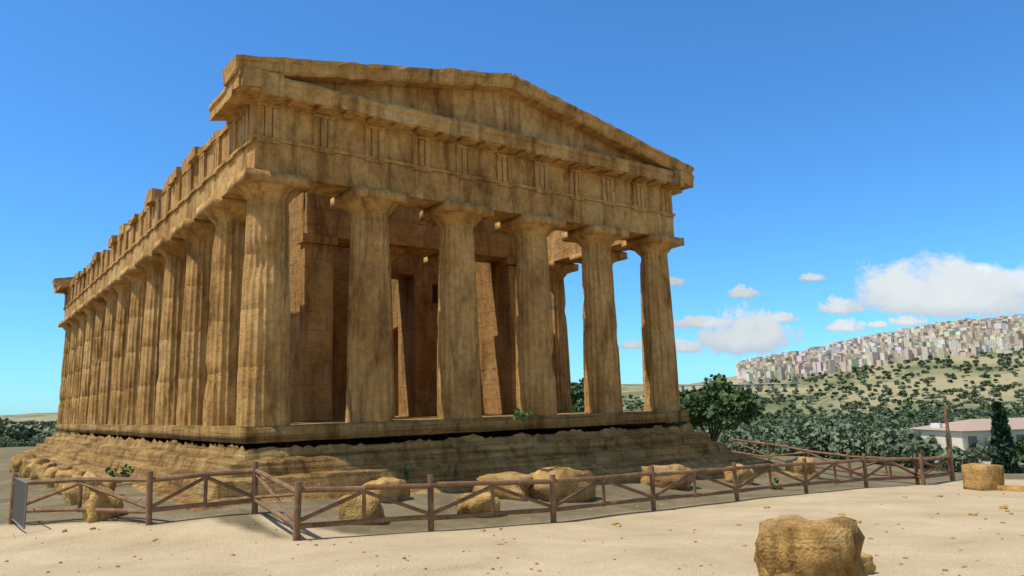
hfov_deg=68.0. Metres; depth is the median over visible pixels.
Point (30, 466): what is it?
stone blocks
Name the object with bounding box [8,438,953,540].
wooden fence
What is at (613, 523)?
path pebbles
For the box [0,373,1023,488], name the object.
trees
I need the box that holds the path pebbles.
[4,482,1023,575]
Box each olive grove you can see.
[0,347,1023,446]
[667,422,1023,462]
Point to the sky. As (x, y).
(839, 141)
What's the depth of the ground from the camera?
15.00 m
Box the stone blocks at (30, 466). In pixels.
[9,452,821,524]
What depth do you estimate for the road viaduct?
1642.66 m
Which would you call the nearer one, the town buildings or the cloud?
the town buildings
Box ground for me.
[0,351,1023,575]
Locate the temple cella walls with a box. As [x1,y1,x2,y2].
[276,192,517,447]
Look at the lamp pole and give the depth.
29.84 m
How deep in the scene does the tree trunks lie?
59.21 m
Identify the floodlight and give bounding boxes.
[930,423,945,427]
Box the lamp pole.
[943,406,954,479]
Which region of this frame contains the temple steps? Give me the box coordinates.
[55,410,688,443]
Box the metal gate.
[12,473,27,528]
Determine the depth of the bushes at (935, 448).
101.40 m
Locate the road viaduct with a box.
[679,383,799,389]
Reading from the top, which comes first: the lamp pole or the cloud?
the cloud
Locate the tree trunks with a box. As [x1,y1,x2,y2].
[1,401,871,462]
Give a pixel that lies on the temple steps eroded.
(600, 450)
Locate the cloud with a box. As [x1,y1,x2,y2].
[618,255,1023,355]
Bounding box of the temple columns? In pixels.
[57,166,683,426]
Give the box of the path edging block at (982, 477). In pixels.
[961,463,1023,491]
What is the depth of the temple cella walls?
30.81 m
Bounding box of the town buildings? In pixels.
[736,314,1023,466]
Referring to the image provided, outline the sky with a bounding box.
[0,0,1023,414]
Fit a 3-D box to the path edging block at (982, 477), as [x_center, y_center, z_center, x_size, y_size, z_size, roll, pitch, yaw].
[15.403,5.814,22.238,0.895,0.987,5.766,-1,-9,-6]
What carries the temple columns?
on the temple steps
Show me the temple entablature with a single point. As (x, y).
(506, 146)
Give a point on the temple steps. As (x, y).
(338, 429)
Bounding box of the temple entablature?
[52,54,693,319]
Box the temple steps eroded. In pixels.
[23,422,802,511]

